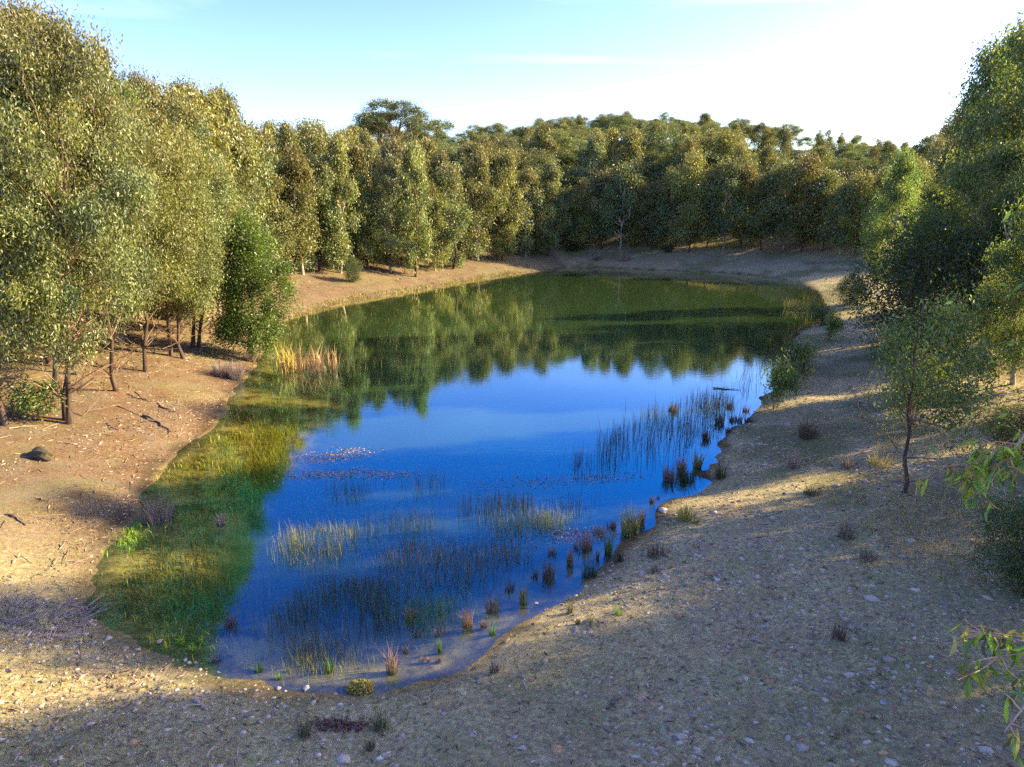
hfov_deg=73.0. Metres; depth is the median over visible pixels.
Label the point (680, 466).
sedge tussock
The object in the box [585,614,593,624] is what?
sedge tussock
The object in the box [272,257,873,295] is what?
leaf litter
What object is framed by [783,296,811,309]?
sedge tussock
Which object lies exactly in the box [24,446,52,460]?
boulder
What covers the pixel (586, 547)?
sedge tussock
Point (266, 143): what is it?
eucalypt tree
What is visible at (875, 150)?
eucalypt tree
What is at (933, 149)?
eucalypt tree
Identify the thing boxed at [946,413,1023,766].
eucalypt tree
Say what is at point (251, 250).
wattle tree
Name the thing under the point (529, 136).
eucalypt tree
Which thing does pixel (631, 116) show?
eucalypt tree
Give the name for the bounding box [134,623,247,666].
water weed
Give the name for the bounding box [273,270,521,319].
grass
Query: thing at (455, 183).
eucalypt tree
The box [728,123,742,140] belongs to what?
eucalypt tree
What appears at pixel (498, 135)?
eucalypt tree
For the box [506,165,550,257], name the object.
eucalypt tree
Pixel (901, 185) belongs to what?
eucalypt tree
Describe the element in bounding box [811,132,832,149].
eucalypt tree
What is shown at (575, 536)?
floating weed
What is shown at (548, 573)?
sedge tussock
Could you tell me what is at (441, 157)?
eucalypt tree
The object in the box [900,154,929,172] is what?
eucalypt tree
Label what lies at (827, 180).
eucalypt tree
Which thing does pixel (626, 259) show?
sedge tussock
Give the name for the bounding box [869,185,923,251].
eucalypt tree
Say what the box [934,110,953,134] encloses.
eucalypt tree
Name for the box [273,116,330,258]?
eucalypt tree
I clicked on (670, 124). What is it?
eucalypt tree
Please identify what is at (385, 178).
eucalypt tree
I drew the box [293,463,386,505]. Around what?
reeds
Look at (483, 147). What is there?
eucalypt tree
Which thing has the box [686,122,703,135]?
eucalypt tree
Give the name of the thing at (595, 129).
eucalypt tree
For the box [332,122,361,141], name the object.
eucalypt tree
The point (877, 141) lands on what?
eucalypt tree
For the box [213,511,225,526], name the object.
sedge tussock
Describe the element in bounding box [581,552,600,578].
sedge tussock
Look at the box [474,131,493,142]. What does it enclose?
eucalypt tree
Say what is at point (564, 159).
eucalypt tree
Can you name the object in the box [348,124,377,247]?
eucalypt tree
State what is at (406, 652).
sedge tussock
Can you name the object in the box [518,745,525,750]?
stone
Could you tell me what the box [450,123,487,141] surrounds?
eucalypt tree
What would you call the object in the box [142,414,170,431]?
fallen stick
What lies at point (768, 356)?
reeds
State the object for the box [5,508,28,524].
fallen stick
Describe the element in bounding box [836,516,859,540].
sedge tussock
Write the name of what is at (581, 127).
eucalypt tree
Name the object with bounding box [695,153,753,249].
eucalypt tree
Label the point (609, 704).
fallen stick
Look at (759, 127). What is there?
eucalypt tree
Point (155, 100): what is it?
eucalypt tree
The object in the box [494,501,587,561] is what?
reeds
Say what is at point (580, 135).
eucalypt tree
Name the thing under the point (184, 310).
eucalypt tree
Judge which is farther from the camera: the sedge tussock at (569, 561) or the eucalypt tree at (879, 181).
the eucalypt tree at (879, 181)
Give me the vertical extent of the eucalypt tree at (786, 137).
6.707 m
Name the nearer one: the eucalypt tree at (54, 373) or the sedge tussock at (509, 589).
the sedge tussock at (509, 589)
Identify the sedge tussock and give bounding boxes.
[176,633,185,646]
[187,641,195,652]
[197,635,203,644]
[208,650,222,663]
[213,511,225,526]
[222,611,239,630]
[252,660,263,672]
[289,713,314,739]
[321,657,336,674]
[363,735,375,751]
[370,700,393,731]
[379,634,400,674]
[401,644,408,654]
[402,605,420,622]
[413,627,421,638]
[430,620,446,637]
[436,637,442,653]
[453,603,477,629]
[482,586,501,615]
[488,625,497,635]
[489,655,502,673]
[501,576,515,593]
[516,583,529,606]
[529,569,539,580]
[535,554,561,581]
[546,546,556,556]
[564,599,573,613]
[566,547,575,567]
[572,541,578,551]
[578,526,595,552]
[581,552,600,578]
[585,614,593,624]
[592,524,606,536]
[593,253,602,260]
[602,526,616,556]
[604,519,616,531]
[614,544,625,562]
[616,496,646,537]
[620,252,632,260]
[635,506,647,526]
[645,538,678,559]
[648,564,660,573]
[649,492,655,504]
[660,459,678,483]
[668,401,680,411]
[674,452,688,476]
[675,498,695,520]
[679,461,696,483]
[691,449,708,469]
[693,513,700,523]
[701,430,713,441]
[710,457,727,479]
[712,410,725,425]
[729,413,746,422]
[741,405,750,412]
[744,416,752,422]
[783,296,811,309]
[783,449,807,468]
[796,413,824,439]
[803,483,826,496]
[827,495,839,504]
[831,615,851,640]
[835,452,854,468]
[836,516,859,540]
[856,546,877,563]
[865,449,897,467]
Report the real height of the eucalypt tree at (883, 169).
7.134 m
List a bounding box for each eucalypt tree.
[0,0,124,374]
[0,0,170,424]
[0,3,134,391]
[0,24,88,425]
[0,300,32,343]
[2,0,158,366]
[51,79,183,391]
[78,72,147,343]
[96,94,209,371]
[111,67,158,330]
[118,60,196,319]
[136,84,225,333]
[137,70,169,99]
[137,123,229,355]
[142,87,260,347]
[146,113,236,358]
[147,75,257,322]
[159,69,253,227]
[166,86,246,224]
[188,83,247,314]
[198,77,245,124]
[203,79,266,229]
[208,87,271,282]
[233,119,286,285]
[240,119,297,239]
[255,157,302,280]
[256,115,282,212]
[268,115,310,242]
[271,136,331,274]
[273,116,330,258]
[294,152,347,272]
[302,116,344,204]
[308,128,365,272]
[323,127,354,216]
[327,125,359,208]
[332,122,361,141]
[332,140,386,257]
[343,170,389,269]
[347,97,456,149]
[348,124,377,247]
[351,142,392,248]
[363,158,413,271]
[367,132,415,262]
[375,134,387,147]
[378,137,405,155]
[389,138,441,254]
[392,131,437,276]
[402,131,441,144]
[405,142,430,233]
[420,135,440,234]
[422,179,455,270]
[426,147,460,249]
[428,157,485,269]
[432,130,461,145]
[437,141,459,164]
[438,144,457,173]
[443,139,468,146]
[447,137,490,250]
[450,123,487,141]
[451,140,473,210]
[455,147,502,260]
[459,129,480,146]
[461,144,492,227]
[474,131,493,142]
[476,131,497,230]
[480,123,508,136]
[480,147,525,260]
[484,120,510,136]
[487,137,563,225]
[489,131,502,142]
[489,145,522,238]
[494,136,518,159]
[506,126,534,135]
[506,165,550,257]
[510,126,519,140]
[510,135,530,155]
[513,122,538,159]
[515,149,599,207]
[528,157,572,255]
[529,120,563,200]
[531,119,544,133]
[533,116,546,126]
[536,128,593,166]
[544,118,558,130]
[548,182,583,245]
[549,115,576,128]
[549,116,577,132]
[553,128,591,170]
[554,142,614,175]
[557,118,565,128]
[558,124,574,143]
[566,176,607,250]
[569,124,607,135]
[572,129,606,141]
[574,114,590,128]
[575,127,612,212]
[581,165,620,249]
[587,113,614,128]
[588,113,634,132]
[589,126,604,137]
[594,125,627,201]
[595,156,650,250]
[602,127,648,225]
[605,115,644,134]
[610,113,650,127]
[611,127,674,177]
[617,173,658,247]
[619,137,665,156]
[622,125,639,138]
[627,178,675,250]
[632,117,667,125]
[636,117,650,137]
[638,121,698,204]
[639,132,725,194]
[641,120,678,142]
[646,122,662,150]
[646,164,690,244]
[653,118,696,139]
[658,111,675,131]
[663,145,719,252]
[669,130,710,231]
[671,121,688,146]
[673,125,689,151]
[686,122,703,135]
[691,123,723,136]
[691,166,729,247]
[692,119,721,130]
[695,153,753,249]
[696,125,718,168]
[697,110,716,131]
[702,130,750,154]
[707,126,751,210]
[707,152,772,171]
[720,118,754,134]
[724,140,761,225]
[724,159,765,247]
[725,117,758,134]
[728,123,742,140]
[739,168,789,249]
[741,126,782,144]
[747,120,774,153]
[754,128,779,152]
[754,143,780,209]
[755,153,816,249]
[768,147,843,251]
[771,123,814,149]
[772,123,795,151]
[772,148,835,162]
[775,149,787,189]
[779,124,796,160]
[780,146,792,167]
[799,164,848,250]
[802,166,829,240]
[807,126,824,155]
[809,143,839,170]
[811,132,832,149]
[816,179,868,255]
[822,141,865,172]
[822,166,881,255]
[823,155,875,181]
[825,127,839,154]
[831,131,847,159]
[831,159,887,188]
[838,143,892,169]
[840,142,900,157]
[848,133,867,146]
[852,136,937,296]
[864,145,882,164]
[864,167,889,226]
[869,136,882,152]
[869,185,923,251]
[871,140,899,159]
[873,157,890,186]
[874,165,893,206]
[881,142,900,166]
[884,179,972,307]
[891,157,939,235]
[900,140,907,154]
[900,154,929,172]
[901,137,1018,321]
[909,9,1023,287]
[911,132,946,163]
[916,133,948,210]
[916,209,1023,521]
[928,127,964,191]
[934,16,1023,214]
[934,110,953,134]
[934,120,960,158]
[934,128,1023,352]
[939,126,951,138]
[943,18,1023,297]
[945,103,963,140]
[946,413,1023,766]
[966,197,1023,338]
[968,198,1023,384]
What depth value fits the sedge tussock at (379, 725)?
10.68 m
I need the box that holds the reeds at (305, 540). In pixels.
[257,507,379,573]
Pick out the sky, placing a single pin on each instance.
(872, 69)
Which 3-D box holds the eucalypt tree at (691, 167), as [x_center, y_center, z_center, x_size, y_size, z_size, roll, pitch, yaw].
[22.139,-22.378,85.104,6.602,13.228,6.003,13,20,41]
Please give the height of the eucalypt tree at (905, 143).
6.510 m
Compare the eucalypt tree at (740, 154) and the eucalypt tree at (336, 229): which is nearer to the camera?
the eucalypt tree at (336, 229)
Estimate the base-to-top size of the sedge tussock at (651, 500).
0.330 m
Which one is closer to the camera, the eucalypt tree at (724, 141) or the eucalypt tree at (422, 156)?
the eucalypt tree at (422, 156)
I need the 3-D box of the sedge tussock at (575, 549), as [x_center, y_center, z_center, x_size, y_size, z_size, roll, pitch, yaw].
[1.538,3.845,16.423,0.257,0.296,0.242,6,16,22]
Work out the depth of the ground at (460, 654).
13.81 m
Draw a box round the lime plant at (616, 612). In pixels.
[613,606,625,615]
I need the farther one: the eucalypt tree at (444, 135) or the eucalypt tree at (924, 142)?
the eucalypt tree at (444, 135)
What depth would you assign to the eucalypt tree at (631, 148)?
92.79 m
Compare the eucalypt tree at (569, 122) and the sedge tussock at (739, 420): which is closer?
the sedge tussock at (739, 420)
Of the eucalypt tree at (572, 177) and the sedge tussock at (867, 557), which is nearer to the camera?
the sedge tussock at (867, 557)
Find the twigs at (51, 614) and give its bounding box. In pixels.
[0,591,116,655]
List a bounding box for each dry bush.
[127,488,180,526]
[204,358,239,377]
[221,361,245,380]
[240,349,258,362]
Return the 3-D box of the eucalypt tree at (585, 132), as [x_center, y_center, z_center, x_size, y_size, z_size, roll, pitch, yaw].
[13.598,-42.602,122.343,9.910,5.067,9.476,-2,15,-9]
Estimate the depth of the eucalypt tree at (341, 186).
61.69 m
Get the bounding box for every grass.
[0,465,246,766]
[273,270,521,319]
[676,264,853,358]
[853,358,1023,582]
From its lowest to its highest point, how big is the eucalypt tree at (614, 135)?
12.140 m
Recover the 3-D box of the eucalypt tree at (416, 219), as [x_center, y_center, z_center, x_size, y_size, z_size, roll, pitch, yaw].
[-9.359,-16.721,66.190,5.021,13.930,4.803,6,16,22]
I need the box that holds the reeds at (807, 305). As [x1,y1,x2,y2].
[786,286,831,331]
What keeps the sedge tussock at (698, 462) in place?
on the water
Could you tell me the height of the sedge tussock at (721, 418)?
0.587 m
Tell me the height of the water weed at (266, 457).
1.090 m
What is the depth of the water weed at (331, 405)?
29.95 m
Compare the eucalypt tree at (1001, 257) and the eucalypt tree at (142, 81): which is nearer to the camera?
the eucalypt tree at (1001, 257)
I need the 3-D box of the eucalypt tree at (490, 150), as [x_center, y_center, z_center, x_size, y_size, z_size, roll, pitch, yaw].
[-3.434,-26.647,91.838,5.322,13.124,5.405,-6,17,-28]
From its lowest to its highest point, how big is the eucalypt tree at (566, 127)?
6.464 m
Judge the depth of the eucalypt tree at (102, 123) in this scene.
25.01 m
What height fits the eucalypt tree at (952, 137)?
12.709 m
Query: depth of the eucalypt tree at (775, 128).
126.92 m
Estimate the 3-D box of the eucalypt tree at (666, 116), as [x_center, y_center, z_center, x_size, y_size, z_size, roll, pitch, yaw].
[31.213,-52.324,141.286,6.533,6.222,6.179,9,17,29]
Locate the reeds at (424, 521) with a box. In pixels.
[354,498,461,547]
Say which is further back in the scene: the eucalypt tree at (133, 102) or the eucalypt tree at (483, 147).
the eucalypt tree at (483, 147)
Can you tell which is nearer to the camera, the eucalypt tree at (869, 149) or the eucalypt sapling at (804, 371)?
the eucalypt sapling at (804, 371)
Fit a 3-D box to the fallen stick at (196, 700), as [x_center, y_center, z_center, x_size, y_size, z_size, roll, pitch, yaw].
[-5.017,5.155,10.944,0.593,0.146,0.301,13,20,41]
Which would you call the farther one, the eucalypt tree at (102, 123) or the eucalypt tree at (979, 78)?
the eucalypt tree at (979, 78)
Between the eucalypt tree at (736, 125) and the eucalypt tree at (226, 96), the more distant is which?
the eucalypt tree at (736, 125)
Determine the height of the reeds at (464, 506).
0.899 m
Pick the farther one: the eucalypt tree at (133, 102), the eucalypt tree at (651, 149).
the eucalypt tree at (651, 149)
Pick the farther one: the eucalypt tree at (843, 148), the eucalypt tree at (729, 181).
the eucalypt tree at (843, 148)
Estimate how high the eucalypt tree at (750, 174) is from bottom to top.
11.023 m
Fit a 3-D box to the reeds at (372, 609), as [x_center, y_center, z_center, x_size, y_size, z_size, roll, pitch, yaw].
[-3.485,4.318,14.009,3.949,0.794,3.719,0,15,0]
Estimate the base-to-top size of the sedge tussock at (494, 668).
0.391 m
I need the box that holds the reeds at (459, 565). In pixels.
[311,518,559,614]
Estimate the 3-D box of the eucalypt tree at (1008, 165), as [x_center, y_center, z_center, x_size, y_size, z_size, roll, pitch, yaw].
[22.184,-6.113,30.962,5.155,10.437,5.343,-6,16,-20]
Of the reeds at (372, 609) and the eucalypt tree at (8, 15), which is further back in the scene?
the eucalypt tree at (8, 15)
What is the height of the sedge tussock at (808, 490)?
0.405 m
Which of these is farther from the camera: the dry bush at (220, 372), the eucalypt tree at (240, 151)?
the eucalypt tree at (240, 151)
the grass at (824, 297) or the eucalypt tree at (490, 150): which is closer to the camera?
the grass at (824, 297)
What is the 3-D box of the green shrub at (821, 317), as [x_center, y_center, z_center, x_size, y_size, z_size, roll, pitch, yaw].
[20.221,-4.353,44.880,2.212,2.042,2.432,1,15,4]
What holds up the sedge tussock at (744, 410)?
on the water
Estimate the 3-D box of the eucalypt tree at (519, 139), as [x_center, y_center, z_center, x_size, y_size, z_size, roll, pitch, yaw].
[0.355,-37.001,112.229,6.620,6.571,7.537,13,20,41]
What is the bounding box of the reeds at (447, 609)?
[352,575,500,654]
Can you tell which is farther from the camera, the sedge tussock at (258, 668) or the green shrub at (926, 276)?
the green shrub at (926, 276)
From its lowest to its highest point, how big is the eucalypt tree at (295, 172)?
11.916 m
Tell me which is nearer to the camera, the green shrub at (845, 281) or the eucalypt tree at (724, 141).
the green shrub at (845, 281)
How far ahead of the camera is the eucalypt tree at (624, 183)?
88.35 m
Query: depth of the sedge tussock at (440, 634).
13.23 m
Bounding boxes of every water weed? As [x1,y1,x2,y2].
[88,554,281,654]
[100,518,167,556]
[105,490,272,583]
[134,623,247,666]
[149,416,308,511]
[220,399,303,426]
[303,398,354,411]
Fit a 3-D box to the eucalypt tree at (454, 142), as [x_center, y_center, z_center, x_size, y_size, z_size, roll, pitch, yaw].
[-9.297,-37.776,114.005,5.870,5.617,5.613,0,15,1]
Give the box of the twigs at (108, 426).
[0,313,257,569]
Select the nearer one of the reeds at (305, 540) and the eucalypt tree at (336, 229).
the reeds at (305, 540)
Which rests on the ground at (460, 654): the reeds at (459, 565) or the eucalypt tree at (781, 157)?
the eucalypt tree at (781, 157)
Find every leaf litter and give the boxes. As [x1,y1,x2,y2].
[0,305,293,766]
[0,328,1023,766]
[3,309,293,618]
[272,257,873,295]
[297,714,379,732]
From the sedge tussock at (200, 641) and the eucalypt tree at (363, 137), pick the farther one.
the eucalypt tree at (363, 137)
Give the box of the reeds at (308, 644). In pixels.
[255,594,403,705]
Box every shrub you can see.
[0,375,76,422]
[339,254,364,282]
[564,238,585,250]
[662,242,675,251]
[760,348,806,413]
[807,302,841,325]
[814,186,1021,357]
[822,269,875,305]
[858,283,1009,405]
[958,478,1023,606]
[970,396,1023,459]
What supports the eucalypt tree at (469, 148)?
on the ground at (460, 654)
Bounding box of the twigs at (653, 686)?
[1,498,1021,766]
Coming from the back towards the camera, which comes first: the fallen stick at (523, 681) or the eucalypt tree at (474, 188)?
the eucalypt tree at (474, 188)
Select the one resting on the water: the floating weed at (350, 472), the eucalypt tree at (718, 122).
the floating weed at (350, 472)
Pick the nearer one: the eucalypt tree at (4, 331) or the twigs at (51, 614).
the twigs at (51, 614)
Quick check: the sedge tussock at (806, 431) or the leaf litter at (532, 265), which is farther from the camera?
the leaf litter at (532, 265)
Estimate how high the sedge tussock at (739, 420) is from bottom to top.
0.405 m
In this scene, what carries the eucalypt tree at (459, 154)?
on the ground at (460, 654)
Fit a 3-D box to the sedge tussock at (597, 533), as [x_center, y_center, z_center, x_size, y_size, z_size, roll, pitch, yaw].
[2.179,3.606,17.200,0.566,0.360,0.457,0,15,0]
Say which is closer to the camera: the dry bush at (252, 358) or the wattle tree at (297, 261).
the dry bush at (252, 358)
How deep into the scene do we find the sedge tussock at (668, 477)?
20.41 m
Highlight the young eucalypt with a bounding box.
[833,268,1023,492]
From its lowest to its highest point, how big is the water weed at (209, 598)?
0.912 m
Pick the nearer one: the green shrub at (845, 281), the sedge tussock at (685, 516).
the sedge tussock at (685, 516)
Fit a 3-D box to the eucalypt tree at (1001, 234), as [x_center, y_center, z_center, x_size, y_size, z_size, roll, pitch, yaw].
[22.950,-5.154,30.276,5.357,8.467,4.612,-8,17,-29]
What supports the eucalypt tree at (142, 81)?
on the ground at (460, 654)
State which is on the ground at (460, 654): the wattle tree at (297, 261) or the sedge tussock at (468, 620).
the wattle tree at (297, 261)
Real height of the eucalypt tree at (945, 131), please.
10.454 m
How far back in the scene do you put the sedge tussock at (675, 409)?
27.23 m
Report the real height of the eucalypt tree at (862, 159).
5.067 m
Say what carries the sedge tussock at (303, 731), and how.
on the ground at (460, 654)
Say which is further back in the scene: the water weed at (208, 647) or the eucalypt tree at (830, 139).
the eucalypt tree at (830, 139)
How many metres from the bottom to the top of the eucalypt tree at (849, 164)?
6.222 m
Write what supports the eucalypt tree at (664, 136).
on the ground at (460, 654)
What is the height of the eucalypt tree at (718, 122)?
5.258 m
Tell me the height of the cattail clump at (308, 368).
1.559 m
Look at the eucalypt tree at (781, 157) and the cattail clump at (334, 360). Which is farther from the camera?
the eucalypt tree at (781, 157)
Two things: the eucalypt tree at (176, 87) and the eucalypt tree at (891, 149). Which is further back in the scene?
the eucalypt tree at (891, 149)
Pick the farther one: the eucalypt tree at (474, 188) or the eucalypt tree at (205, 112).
the eucalypt tree at (474, 188)
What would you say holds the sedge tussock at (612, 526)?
on the water
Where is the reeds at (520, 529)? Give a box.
[476,507,545,544]
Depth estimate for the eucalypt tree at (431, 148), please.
80.55 m
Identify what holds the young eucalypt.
on the ground at (460, 654)
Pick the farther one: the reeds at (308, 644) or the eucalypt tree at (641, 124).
the eucalypt tree at (641, 124)
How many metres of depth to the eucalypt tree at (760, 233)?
82.84 m
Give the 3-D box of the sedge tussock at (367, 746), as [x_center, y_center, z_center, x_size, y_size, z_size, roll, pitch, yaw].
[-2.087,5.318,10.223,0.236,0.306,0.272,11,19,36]
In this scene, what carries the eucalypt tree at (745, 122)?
on the ground at (460, 654)
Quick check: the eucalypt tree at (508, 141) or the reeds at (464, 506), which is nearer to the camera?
the reeds at (464, 506)
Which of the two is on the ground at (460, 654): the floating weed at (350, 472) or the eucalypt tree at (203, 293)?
the eucalypt tree at (203, 293)
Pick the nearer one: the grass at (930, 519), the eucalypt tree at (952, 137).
the grass at (930, 519)
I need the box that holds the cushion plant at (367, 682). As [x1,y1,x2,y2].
[345,678,373,695]
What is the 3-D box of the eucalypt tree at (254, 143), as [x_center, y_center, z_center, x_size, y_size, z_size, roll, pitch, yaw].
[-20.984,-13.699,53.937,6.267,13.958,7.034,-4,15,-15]
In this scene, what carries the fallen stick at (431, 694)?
on the ground at (460, 654)
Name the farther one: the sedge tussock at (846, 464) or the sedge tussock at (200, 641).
the sedge tussock at (846, 464)
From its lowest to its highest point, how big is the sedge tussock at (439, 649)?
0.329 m
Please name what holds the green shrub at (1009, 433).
on the ground at (460, 654)
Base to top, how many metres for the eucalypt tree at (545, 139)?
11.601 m
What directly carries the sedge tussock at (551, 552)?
on the water
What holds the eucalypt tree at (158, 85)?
on the ground at (460, 654)
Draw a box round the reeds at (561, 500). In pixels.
[485,484,600,523]
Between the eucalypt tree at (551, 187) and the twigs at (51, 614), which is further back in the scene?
the eucalypt tree at (551, 187)
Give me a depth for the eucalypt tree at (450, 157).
90.18 m
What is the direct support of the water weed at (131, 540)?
in the water
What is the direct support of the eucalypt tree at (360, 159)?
on the ground at (460, 654)
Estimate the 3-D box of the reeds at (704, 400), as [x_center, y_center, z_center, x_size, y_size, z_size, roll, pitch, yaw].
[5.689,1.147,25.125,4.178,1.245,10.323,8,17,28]
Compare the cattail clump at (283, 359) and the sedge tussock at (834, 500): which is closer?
the sedge tussock at (834, 500)
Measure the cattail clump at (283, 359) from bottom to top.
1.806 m
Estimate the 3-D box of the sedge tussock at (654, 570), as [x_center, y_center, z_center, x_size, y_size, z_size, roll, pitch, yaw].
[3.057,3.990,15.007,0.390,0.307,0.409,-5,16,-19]
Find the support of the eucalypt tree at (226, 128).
on the ground at (460, 654)
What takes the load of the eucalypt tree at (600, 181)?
on the ground at (460, 654)
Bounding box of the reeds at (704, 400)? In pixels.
[575,380,747,468]
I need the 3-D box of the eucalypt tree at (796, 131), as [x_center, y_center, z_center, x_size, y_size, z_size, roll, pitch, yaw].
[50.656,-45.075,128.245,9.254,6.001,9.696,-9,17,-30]
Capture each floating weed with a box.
[277,465,427,481]
[289,445,381,464]
[471,471,653,490]
[506,526,640,547]
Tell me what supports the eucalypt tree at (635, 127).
on the ground at (460, 654)
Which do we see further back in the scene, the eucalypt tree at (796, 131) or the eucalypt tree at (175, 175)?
the eucalypt tree at (796, 131)
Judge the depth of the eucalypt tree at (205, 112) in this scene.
38.73 m
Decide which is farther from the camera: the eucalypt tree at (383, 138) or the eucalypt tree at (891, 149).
the eucalypt tree at (891, 149)
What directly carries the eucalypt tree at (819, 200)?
on the ground at (460, 654)
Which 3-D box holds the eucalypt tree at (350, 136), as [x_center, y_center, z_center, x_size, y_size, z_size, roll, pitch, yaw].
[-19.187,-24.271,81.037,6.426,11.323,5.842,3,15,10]
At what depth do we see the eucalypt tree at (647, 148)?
98.96 m
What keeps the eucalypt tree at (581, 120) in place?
on the ground at (460, 654)
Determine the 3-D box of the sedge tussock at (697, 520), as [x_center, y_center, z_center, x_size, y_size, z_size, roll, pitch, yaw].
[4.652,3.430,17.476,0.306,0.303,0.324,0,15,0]
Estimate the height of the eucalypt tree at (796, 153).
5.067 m
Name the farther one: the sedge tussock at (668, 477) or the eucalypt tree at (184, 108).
the eucalypt tree at (184, 108)
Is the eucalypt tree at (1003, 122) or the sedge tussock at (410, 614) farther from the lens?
the eucalypt tree at (1003, 122)
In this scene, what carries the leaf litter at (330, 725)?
on the ground at (460, 654)
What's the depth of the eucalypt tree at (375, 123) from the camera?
103.77 m
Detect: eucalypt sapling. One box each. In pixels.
[774,326,825,386]
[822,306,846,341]
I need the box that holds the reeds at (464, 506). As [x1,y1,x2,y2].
[433,485,532,527]
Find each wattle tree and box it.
[206,197,303,361]
[287,208,309,273]
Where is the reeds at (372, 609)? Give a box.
[229,553,428,663]
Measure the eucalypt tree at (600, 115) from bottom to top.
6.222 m
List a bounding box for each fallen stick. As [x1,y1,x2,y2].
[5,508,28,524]
[57,438,96,450]
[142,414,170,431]
[183,697,210,710]
[423,685,443,702]
[522,675,548,695]
[604,685,620,709]
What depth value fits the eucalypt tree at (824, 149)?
105.59 m
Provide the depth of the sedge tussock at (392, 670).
12.16 m
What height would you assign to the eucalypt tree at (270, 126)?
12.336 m
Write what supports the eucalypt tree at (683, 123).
on the ground at (460, 654)
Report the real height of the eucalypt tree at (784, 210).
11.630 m
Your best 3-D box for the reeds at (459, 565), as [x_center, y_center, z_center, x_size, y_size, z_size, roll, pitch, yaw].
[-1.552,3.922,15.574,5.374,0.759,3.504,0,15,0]
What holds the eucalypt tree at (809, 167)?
on the ground at (460, 654)
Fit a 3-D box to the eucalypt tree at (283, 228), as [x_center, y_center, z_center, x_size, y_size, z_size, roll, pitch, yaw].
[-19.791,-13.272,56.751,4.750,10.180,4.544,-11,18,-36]
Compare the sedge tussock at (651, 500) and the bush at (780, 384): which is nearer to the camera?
the sedge tussock at (651, 500)
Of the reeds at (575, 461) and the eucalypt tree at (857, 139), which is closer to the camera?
the reeds at (575, 461)
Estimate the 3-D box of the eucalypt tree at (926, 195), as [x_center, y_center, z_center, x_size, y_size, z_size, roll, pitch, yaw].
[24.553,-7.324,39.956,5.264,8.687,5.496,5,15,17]
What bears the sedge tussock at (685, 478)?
on the water
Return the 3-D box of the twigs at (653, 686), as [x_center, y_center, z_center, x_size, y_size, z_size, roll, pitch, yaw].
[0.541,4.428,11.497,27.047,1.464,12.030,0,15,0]
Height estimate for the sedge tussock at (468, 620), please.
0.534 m
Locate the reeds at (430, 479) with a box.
[398,465,476,496]
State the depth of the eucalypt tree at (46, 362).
26.84 m
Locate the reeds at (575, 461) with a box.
[554,444,593,470]
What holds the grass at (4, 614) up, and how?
on the ground at (460, 654)
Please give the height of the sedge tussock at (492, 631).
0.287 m
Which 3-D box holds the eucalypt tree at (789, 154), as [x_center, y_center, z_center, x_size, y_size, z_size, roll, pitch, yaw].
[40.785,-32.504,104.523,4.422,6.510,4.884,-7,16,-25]
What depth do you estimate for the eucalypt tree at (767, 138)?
116.79 m
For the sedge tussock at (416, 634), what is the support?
in the water
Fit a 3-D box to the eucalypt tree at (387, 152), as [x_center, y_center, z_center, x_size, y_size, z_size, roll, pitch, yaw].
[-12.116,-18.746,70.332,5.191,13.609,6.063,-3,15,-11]
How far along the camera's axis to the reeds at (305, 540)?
16.48 m
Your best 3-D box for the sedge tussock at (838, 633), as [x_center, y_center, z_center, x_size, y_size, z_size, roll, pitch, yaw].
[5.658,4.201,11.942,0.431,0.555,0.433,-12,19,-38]
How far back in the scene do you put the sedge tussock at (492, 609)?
13.95 m
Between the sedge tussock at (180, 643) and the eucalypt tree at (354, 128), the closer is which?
the sedge tussock at (180, 643)
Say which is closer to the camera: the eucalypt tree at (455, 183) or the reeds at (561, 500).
the reeds at (561, 500)
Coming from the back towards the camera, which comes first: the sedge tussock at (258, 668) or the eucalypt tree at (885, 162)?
the eucalypt tree at (885, 162)
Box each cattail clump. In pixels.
[269,339,306,371]
[273,341,337,374]
[301,345,341,370]
[311,355,381,374]
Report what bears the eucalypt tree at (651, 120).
on the ground at (460, 654)
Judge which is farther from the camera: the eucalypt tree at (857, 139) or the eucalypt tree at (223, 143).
the eucalypt tree at (857, 139)
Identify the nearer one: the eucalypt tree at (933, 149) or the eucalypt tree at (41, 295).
the eucalypt tree at (41, 295)
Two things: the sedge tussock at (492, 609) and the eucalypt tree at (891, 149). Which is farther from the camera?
the eucalypt tree at (891, 149)
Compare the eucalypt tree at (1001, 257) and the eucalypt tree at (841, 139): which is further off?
the eucalypt tree at (841, 139)
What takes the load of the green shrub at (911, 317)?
on the ground at (460, 654)
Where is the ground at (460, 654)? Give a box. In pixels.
[0,148,1023,766]
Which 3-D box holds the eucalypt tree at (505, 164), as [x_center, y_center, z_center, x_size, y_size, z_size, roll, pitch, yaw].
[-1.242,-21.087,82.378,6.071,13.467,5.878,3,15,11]
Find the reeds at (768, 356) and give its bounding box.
[724,341,783,392]
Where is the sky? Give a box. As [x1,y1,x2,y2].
[0,0,1023,163]
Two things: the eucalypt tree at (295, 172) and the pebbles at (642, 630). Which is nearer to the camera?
the pebbles at (642, 630)
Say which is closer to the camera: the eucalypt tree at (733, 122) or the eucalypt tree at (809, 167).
the eucalypt tree at (809, 167)
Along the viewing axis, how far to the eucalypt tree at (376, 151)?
74.32 m
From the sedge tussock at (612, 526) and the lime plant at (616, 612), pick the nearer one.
the lime plant at (616, 612)
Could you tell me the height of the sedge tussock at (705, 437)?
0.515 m
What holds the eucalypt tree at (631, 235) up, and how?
on the ground at (460, 654)

